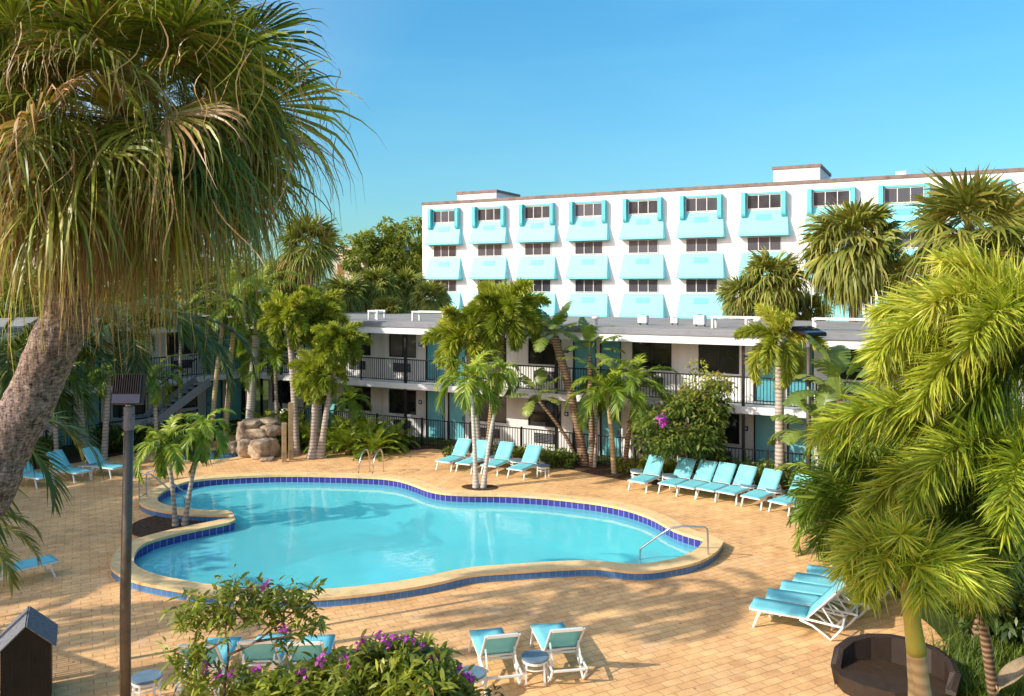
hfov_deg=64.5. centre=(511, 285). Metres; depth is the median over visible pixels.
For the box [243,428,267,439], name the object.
boulder
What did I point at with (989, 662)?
foxtail palm
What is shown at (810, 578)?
sun lounger
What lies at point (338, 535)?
water
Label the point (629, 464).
shrub
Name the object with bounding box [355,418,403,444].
ferny plant
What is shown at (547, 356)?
window
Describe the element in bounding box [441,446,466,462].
shrub
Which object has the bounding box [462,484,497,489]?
planting bed
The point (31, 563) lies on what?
sun lounger
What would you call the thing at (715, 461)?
shrub
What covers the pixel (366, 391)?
window
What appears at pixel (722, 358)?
window
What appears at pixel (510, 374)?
slim palm
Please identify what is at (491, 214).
window
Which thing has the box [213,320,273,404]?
feather palm
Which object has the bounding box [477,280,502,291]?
window
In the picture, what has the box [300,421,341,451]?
ferny plant
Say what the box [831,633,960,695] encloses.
rattan daybed
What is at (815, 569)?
sun lounger
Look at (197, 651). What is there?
leggy shrub
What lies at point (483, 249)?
window
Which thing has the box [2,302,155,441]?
feather palm
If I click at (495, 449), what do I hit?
shrub
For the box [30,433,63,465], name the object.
shrub
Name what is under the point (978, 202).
sabal palm
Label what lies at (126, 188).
fan palm
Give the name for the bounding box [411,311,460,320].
pipe rack
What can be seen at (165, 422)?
shrub
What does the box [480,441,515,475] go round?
sun lounger
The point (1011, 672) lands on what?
dead palm sheath
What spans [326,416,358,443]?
ferny plant
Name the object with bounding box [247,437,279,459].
boulder
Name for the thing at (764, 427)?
door
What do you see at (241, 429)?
boulder
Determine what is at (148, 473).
pool handrail
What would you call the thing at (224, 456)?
spa water
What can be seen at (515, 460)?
side table
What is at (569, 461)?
shrub
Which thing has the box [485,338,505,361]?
window
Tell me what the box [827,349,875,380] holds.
window
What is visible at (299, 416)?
ferny plant
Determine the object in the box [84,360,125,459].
feather palm
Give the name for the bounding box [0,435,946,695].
pool deck
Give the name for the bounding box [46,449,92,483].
sun lounger
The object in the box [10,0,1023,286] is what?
sky
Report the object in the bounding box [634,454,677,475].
shrub
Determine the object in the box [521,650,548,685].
side table
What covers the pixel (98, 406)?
door
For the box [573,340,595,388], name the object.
door
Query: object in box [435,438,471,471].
sun lounger
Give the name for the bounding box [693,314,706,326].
condenser unit
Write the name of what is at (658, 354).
window
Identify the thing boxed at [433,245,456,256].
window
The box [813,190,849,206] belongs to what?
window
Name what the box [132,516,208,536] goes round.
planting bed
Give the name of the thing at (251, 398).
feather palm
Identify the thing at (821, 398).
bird of paradise tree
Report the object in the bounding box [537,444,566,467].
shrub
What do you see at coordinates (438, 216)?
window
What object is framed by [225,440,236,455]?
boulder
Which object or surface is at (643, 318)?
condenser unit
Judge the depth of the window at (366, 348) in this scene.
39.11 m
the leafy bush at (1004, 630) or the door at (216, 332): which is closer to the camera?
the leafy bush at (1004, 630)
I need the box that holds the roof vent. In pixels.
[592,316,598,324]
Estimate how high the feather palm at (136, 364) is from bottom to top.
7.036 m
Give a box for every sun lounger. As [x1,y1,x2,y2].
[0,554,58,580]
[23,461,54,489]
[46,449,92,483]
[78,446,122,478]
[174,637,241,695]
[236,633,292,681]
[285,634,335,671]
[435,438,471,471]
[455,439,487,473]
[468,627,522,688]
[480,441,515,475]
[507,444,543,479]
[530,622,587,682]
[628,454,665,493]
[658,457,695,496]
[676,460,718,499]
[696,461,738,501]
[716,464,757,505]
[740,468,784,510]
[749,582,845,640]
[765,579,857,628]
[768,473,811,515]
[780,579,868,618]
[792,572,881,610]
[807,564,892,599]
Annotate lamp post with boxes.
[111,374,146,695]
[791,326,826,470]
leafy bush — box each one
[938,564,1023,630]
[948,546,1023,646]
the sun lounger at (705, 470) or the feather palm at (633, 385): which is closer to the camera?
the sun lounger at (705, 470)
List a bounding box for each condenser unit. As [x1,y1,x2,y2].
[638,315,648,324]
[670,317,678,324]
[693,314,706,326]
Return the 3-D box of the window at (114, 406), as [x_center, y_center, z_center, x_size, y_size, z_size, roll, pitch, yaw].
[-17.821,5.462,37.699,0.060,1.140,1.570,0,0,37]
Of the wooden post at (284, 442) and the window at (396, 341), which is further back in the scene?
the window at (396, 341)
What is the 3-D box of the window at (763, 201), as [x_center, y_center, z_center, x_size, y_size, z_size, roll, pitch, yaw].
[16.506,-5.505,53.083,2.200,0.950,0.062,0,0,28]
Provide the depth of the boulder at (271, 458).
32.26 m
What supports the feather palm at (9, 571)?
on the pool deck
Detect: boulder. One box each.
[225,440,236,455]
[236,418,248,440]
[236,439,251,456]
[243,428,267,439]
[244,418,261,428]
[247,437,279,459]
[259,417,281,424]
[259,424,281,436]
[259,455,274,461]
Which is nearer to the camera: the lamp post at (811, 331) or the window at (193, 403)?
the lamp post at (811, 331)
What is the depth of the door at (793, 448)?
29.81 m
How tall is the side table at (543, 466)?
0.451 m
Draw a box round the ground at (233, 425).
[1,287,1023,674]
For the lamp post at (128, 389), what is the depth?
12.93 m
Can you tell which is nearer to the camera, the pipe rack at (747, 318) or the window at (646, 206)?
the pipe rack at (747, 318)
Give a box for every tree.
[0,244,46,317]
[23,255,170,316]
[144,248,267,343]
[265,259,328,340]
[338,229,403,286]
[361,215,421,287]
[400,235,421,312]
[509,368,578,462]
[525,301,588,465]
[558,317,625,466]
[627,358,737,468]
[767,377,849,467]
[782,334,882,436]
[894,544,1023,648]
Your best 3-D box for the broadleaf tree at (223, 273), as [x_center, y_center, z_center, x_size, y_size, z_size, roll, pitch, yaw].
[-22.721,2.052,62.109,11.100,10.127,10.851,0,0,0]
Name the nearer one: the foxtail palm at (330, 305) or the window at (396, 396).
the foxtail palm at (330, 305)
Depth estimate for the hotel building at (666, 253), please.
56.85 m
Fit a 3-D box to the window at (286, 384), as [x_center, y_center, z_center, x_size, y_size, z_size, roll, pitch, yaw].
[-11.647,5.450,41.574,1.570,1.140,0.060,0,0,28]
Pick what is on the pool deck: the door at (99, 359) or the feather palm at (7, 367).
the feather palm at (7, 367)
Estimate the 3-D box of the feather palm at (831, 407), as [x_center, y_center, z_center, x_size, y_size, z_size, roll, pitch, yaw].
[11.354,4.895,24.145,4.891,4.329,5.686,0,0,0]
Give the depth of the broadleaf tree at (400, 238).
72.10 m
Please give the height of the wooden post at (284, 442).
1.550 m
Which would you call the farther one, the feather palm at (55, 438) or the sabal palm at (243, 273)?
the sabal palm at (243, 273)
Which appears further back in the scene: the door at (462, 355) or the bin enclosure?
the door at (462, 355)
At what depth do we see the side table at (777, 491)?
25.96 m
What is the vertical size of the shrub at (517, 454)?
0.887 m
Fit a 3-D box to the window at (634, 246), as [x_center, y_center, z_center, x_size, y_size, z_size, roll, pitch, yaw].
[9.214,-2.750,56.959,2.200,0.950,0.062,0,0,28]
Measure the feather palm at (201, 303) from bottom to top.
6.582 m
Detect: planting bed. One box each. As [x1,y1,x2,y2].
[30,435,214,467]
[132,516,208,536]
[288,438,434,447]
[328,446,441,449]
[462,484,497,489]
[559,460,789,495]
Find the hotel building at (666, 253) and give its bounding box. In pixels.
[421,164,1023,321]
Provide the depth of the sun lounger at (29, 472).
28.44 m
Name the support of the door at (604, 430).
in the motel building at (393, 372)
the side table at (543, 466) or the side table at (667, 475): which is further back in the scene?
the side table at (543, 466)
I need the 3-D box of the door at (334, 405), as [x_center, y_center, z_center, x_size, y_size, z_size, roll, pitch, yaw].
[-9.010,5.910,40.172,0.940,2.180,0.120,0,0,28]
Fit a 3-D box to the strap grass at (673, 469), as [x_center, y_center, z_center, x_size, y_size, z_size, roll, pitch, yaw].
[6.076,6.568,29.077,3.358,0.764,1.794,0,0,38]
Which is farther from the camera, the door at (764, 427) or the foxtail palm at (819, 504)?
the door at (764, 427)
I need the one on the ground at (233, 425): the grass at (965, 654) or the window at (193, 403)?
the grass at (965, 654)
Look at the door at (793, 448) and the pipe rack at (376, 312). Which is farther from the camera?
the pipe rack at (376, 312)
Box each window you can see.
[113,335,144,357]
[113,399,144,417]
[167,332,196,354]
[167,385,196,408]
[273,381,290,403]
[337,264,343,279]
[345,386,370,410]
[357,333,370,355]
[389,334,415,357]
[389,389,415,414]
[433,210,453,222]
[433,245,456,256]
[433,280,456,291]
[477,244,502,256]
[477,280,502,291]
[478,208,499,220]
[479,397,505,422]
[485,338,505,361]
[525,205,548,218]
[525,242,550,255]
[525,279,550,291]
[529,338,560,364]
[529,400,560,427]
[575,203,600,216]
[575,241,602,254]
[575,279,602,291]
[628,200,656,214]
[628,239,658,253]
[628,279,658,292]
[632,342,671,370]
[685,279,717,292]
[686,197,716,211]
[686,238,717,251]
[699,344,738,373]
[704,414,738,443]
[747,194,780,209]
[747,236,781,250]
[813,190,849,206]
[813,281,824,292]
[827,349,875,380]
[884,186,923,203]
[889,232,923,247]
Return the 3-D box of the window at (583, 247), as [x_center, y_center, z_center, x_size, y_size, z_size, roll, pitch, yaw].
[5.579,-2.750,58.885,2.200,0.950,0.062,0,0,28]
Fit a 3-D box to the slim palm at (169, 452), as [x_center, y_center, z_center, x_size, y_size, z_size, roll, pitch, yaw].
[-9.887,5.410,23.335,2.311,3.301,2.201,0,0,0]
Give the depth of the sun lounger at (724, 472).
27.23 m
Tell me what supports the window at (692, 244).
in the hotel building at (666, 253)
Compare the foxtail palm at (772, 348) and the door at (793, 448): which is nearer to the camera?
the foxtail palm at (772, 348)
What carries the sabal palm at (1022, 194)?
on the ground at (233, 425)
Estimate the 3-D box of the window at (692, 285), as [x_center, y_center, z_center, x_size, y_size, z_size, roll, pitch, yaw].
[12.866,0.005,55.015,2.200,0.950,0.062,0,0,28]
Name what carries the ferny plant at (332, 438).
on the planting bed at (414, 446)
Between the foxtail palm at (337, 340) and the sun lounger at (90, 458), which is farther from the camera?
the foxtail palm at (337, 340)
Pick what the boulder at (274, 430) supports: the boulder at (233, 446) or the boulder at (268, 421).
the boulder at (268, 421)
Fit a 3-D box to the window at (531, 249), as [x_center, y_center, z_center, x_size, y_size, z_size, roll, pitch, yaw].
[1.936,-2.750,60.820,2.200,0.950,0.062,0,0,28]
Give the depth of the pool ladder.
30.04 m
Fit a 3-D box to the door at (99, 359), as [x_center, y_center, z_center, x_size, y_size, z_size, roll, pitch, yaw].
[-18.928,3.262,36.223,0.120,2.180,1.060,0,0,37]
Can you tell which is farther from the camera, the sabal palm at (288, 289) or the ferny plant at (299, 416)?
the sabal palm at (288, 289)
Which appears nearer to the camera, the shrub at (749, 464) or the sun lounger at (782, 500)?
the sun lounger at (782, 500)
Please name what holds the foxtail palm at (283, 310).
on the pool deck
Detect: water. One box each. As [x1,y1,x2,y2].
[135,482,696,589]
[183,455,236,459]
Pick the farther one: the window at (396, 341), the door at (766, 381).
the window at (396, 341)
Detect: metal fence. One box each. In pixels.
[30,409,197,461]
[298,407,816,480]
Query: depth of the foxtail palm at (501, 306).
30.94 m
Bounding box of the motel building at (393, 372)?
[242,312,1023,471]
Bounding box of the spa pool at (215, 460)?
[149,449,247,462]
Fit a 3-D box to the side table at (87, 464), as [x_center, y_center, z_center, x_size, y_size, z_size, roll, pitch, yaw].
[-15.600,6.772,29.900,0.500,0.451,0.495,0,0,-6]
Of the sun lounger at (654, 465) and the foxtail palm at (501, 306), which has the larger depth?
the foxtail palm at (501, 306)
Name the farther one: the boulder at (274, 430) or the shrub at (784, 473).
the boulder at (274, 430)
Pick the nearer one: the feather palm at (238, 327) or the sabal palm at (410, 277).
the feather palm at (238, 327)
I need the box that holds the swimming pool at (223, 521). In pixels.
[111,472,723,608]
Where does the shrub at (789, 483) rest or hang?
on the planting bed at (602, 468)
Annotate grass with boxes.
[639,459,711,481]
[892,581,1023,695]
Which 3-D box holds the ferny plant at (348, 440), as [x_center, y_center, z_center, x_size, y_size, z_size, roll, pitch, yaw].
[-6.829,6.551,33.602,2.352,1.634,2.502,0,0,0]
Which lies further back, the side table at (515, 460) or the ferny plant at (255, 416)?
the ferny plant at (255, 416)
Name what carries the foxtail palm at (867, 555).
on the ground at (233, 425)
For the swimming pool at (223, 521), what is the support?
in the pool deck
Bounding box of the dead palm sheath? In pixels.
[993,656,1023,695]
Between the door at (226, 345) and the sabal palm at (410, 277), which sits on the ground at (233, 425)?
the sabal palm at (410, 277)
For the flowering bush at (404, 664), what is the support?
on the pool deck
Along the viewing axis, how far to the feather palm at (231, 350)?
35.53 m
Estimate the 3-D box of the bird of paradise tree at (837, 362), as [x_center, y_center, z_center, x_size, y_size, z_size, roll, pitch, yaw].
[10.373,4.276,25.388,3.878,5.548,3.371,0,0,0]
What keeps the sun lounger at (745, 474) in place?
on the pool deck
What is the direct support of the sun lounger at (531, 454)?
on the pool deck
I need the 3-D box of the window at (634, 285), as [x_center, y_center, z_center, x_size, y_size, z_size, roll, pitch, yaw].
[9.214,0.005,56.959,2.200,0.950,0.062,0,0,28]
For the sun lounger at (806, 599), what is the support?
on the pool deck
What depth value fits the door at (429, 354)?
37.36 m
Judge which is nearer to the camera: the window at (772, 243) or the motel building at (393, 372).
the motel building at (393, 372)
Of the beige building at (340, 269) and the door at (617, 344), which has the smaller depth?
the door at (617, 344)
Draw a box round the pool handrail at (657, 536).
[639,525,708,559]
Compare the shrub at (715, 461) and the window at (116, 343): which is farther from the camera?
the window at (116, 343)
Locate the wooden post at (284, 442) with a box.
[282,423,286,461]
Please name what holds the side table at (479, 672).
on the pool deck
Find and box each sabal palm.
[167,268,226,315]
[220,261,266,404]
[253,256,314,312]
[274,207,348,289]
[320,269,369,312]
[349,263,403,311]
[371,294,407,313]
[391,265,430,312]
[408,279,454,313]
[713,270,762,319]
[734,245,810,319]
[791,193,910,321]
[791,288,833,320]
[879,251,930,297]
[894,163,1023,285]
[980,181,1023,268]
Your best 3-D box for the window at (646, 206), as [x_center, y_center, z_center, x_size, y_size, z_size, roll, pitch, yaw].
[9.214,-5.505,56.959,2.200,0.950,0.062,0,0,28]
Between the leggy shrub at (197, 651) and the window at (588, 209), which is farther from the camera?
the window at (588, 209)
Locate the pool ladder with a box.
[358,449,383,473]
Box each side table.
[81,462,96,476]
[131,669,162,695]
[462,665,486,695]
[483,455,496,468]
[509,458,521,471]
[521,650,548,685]
[536,464,549,478]
[630,468,643,482]
[662,473,676,489]
[740,483,755,499]
[765,488,781,504]
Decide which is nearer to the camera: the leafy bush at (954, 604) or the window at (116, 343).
the leafy bush at (954, 604)
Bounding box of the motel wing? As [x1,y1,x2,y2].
[0,313,262,445]
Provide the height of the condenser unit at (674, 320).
0.323 m
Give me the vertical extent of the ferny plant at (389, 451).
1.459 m
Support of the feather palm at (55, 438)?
on the pool deck
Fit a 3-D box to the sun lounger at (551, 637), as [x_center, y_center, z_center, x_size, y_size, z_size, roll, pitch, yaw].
[0.842,6.514,14.989,0.707,0.987,1.806,0,0,-11]
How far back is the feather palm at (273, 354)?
35.83 m
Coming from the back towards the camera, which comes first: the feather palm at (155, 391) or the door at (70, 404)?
the door at (70, 404)
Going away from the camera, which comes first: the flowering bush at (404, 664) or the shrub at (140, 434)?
the flowering bush at (404, 664)
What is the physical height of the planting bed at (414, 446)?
0.001 m
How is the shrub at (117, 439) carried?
on the planting bed at (74, 458)
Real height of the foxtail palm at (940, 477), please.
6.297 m
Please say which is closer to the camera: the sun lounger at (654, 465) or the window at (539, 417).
the sun lounger at (654, 465)
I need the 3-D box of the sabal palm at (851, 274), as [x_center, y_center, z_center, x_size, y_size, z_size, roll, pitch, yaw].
[16.803,1.227,39.918,5.847,11.646,5.713,0,0,0]
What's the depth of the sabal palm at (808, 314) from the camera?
42.35 m
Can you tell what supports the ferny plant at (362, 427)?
on the planting bed at (414, 446)
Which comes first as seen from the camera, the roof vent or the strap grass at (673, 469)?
the strap grass at (673, 469)
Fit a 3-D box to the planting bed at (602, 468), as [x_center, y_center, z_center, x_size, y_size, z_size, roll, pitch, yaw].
[7.049,6.950,28.722,12.551,0.001,2.059,0,0,29]
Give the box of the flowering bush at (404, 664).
[213,628,503,695]
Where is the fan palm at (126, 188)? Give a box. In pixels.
[0,0,382,519]
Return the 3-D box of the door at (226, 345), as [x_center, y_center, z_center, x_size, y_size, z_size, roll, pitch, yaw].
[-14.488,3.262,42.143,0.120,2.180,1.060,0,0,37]
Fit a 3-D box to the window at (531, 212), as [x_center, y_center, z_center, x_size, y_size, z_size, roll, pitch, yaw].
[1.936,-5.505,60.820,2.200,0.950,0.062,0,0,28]
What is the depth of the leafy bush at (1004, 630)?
14.99 m
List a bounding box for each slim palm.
[120,413,208,525]
[163,408,235,525]
[431,350,513,487]
[476,355,521,487]
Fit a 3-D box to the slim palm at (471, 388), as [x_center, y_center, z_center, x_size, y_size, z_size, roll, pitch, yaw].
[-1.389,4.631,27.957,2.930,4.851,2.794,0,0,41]
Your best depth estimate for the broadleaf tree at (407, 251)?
76.97 m
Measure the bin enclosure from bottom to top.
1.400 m
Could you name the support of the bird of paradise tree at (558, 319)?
on the planting bed at (602, 468)
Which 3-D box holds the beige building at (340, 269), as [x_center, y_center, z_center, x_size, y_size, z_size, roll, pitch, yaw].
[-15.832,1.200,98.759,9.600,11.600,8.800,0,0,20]
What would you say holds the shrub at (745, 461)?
on the planting bed at (602, 468)
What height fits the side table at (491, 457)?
0.451 m
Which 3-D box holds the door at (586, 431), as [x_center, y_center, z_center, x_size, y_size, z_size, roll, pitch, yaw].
[3.052,5.910,33.769,1.060,2.180,0.120,0,0,28]
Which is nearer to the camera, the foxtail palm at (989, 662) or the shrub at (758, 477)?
the foxtail palm at (989, 662)
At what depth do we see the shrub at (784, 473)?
26.88 m
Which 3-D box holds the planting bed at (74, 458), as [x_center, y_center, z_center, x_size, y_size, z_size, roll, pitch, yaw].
[-18.333,6.960,31.791,1.462,0.001,15.161,0,0,39]
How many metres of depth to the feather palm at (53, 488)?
8.11 m
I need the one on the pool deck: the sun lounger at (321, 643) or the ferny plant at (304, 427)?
the sun lounger at (321, 643)
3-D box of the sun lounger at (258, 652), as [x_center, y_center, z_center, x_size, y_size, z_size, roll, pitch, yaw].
[-4.414,6.514,14.510,0.707,0.987,1.806,0,0,-5]
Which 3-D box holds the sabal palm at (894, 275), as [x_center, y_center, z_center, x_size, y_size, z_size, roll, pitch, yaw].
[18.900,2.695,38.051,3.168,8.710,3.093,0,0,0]
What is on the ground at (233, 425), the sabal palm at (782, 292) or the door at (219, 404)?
the sabal palm at (782, 292)
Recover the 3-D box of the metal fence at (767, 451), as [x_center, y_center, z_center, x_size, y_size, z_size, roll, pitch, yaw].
[1.461,6.360,32.349,26.755,1.280,0.060,0,0,28]
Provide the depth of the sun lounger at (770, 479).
26.24 m
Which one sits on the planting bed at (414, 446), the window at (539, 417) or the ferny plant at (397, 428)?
the ferny plant at (397, 428)
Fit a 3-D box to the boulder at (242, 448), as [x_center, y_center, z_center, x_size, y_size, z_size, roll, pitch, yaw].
[-10.938,6.650,33.176,0.683,0.796,0.738,0,0,-25]
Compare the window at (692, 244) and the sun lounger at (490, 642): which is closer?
the sun lounger at (490, 642)
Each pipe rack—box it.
[367,310,385,319]
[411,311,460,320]
[711,316,760,327]
[812,317,887,327]
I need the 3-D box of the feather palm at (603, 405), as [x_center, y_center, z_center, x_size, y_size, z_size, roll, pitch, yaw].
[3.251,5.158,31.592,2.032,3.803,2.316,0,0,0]
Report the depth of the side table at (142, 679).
13.51 m
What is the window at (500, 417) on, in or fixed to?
in the motel building at (393, 372)
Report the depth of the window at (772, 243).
53.05 m
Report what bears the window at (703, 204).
in the hotel building at (666, 253)
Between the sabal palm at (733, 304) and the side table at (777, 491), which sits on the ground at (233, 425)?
the sabal palm at (733, 304)
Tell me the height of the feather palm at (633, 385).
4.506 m
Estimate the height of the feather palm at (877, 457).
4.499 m
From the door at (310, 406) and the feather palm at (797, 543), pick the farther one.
the door at (310, 406)
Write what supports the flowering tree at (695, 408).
on the planting bed at (602, 468)
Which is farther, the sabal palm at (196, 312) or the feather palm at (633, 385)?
the sabal palm at (196, 312)
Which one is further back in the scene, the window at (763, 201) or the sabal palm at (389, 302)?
the window at (763, 201)
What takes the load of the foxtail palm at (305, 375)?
on the pool deck
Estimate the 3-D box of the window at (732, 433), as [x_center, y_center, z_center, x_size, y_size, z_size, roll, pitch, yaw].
[7.956,5.450,31.165,1.570,1.140,0.060,0,0,28]
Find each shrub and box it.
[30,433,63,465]
[89,423,123,452]
[120,418,160,448]
[150,564,331,695]
[159,417,199,442]
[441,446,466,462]
[492,441,520,462]
[509,443,540,462]
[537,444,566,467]
[548,449,580,468]
[609,456,639,473]
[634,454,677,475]
[661,460,678,477]
[692,452,734,478]
[711,456,754,483]
[733,458,774,483]
[750,458,801,489]
[765,457,818,490]
[781,466,815,489]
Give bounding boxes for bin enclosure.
[0,606,57,695]
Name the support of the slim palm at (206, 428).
on the planting bed at (148, 526)
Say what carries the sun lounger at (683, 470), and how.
on the pool deck
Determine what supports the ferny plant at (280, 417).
on the planting bed at (414, 446)
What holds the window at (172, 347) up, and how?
in the motel wing
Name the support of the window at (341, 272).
in the beige building at (340, 269)
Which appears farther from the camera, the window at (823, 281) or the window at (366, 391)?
the window at (823, 281)
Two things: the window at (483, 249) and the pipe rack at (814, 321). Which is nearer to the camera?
the pipe rack at (814, 321)
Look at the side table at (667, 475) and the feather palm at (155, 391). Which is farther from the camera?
the feather palm at (155, 391)
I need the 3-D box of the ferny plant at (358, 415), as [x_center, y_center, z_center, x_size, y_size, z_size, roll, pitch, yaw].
[-7.084,6.531,36.141,2.567,1.858,2.754,0,0,0]
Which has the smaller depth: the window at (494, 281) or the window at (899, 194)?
the window at (899, 194)
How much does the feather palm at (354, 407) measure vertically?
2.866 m
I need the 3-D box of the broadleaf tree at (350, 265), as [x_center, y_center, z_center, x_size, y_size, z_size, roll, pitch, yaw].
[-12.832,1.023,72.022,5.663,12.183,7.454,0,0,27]
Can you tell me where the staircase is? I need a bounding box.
[109,358,211,451]
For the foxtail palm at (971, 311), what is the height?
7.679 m
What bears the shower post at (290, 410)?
on the pool deck
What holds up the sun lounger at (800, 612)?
on the pool deck
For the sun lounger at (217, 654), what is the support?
on the pool deck
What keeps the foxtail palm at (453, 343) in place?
on the pool deck
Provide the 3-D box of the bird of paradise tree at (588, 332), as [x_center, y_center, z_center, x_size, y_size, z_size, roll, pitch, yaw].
[3.060,4.137,31.249,2.635,5.831,2.409,0,0,0]
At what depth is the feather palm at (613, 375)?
29.94 m
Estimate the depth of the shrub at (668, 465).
29.06 m
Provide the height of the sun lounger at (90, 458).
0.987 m
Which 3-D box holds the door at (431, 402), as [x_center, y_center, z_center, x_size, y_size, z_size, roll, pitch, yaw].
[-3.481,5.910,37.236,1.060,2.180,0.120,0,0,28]
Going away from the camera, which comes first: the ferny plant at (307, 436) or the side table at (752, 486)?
the side table at (752, 486)
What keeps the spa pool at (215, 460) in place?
in the pool deck
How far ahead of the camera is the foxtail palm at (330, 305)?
34.96 m
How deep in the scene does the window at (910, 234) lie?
49.05 m
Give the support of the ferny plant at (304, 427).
in the planting bed at (414, 446)
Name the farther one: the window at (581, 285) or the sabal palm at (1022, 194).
the window at (581, 285)
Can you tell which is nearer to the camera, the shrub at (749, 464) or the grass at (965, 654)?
the grass at (965, 654)
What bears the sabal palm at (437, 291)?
on the ground at (233, 425)
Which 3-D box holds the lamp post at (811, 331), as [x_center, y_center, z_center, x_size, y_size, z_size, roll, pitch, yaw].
[9.699,4.165,26.502,0.797,5.669,0.790,0,0,-20]
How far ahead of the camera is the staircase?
36.04 m
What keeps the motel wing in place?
on the ground at (233, 425)
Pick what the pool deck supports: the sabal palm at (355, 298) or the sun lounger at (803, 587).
the sun lounger at (803, 587)
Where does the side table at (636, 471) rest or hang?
on the pool deck
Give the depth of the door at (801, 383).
29.71 m
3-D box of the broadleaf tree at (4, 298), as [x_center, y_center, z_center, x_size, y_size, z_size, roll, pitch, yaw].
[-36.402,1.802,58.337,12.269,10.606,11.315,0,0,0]
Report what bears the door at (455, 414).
in the motel building at (393, 372)
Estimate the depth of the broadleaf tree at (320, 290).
65.17 m
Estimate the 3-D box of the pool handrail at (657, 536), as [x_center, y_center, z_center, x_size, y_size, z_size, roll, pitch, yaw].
[4.124,6.833,20.604,1.784,1.534,0.178,0,0,12]
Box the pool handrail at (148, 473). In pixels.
[138,469,191,507]
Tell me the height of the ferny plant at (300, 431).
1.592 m
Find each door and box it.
[52,396,73,445]
[77,341,100,380]
[77,393,100,441]
[206,332,222,371]
[206,380,222,422]
[225,329,240,368]
[225,378,241,420]
[304,394,311,422]
[322,386,336,423]
[426,339,444,379]
[426,391,444,438]
[448,392,464,439]
[456,347,464,380]
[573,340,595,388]
[573,402,594,452]
[600,341,620,387]
[600,409,620,457]
[754,346,774,400]
[754,415,774,467]
[787,417,813,471]
[788,348,813,403]
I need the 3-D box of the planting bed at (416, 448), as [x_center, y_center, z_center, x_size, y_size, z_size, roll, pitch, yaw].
[-7.550,6.973,36.941,9.545,0.046,3.678,0,0,14]
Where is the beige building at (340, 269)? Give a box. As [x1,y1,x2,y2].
[333,246,413,280]
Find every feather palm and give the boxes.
[0,320,126,445]
[0,411,106,557]
[0,512,44,600]
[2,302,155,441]
[9,286,258,405]
[53,350,99,450]
[65,334,117,456]
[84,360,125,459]
[123,352,190,453]
[125,297,245,440]
[186,292,261,446]
[191,270,269,441]
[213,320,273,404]
[223,259,304,418]
[236,331,312,418]
[328,382,372,432]
[557,356,659,473]
[572,369,616,466]
[595,353,677,470]
[772,462,842,567]
[802,379,926,460]
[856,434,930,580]
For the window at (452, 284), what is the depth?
64.46 m
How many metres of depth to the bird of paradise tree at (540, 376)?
31.55 m
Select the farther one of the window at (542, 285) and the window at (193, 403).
the window at (542, 285)
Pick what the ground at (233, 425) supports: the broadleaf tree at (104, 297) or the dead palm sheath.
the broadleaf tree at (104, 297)
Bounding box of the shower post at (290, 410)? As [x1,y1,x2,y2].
[280,402,292,459]
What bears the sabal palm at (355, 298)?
on the ground at (233, 425)
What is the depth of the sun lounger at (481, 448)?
31.15 m
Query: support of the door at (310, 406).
in the motel building at (393, 372)
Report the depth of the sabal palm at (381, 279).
51.32 m
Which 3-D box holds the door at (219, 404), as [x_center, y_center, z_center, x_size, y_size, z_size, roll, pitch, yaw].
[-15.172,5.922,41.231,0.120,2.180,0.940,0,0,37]
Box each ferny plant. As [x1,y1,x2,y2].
[229,410,274,439]
[244,408,301,446]
[270,402,322,425]
[278,416,309,449]
[280,418,331,452]
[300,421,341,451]
[302,419,360,455]
[325,421,372,458]
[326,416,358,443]
[328,415,390,456]
[329,412,379,444]
[342,423,403,462]
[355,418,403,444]
[363,422,410,454]
[373,418,420,452]
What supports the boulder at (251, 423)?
on the boulder at (255, 433)
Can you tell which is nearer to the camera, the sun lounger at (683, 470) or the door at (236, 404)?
the sun lounger at (683, 470)
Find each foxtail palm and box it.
[256,290,320,454]
[287,348,349,458]
[291,284,350,446]
[310,320,374,458]
[420,303,505,463]
[454,278,551,454]
[732,303,829,493]
[780,437,974,695]
[797,354,1023,637]
[813,501,1017,695]
[849,235,1023,459]
[894,440,1020,695]
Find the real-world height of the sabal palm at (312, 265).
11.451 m

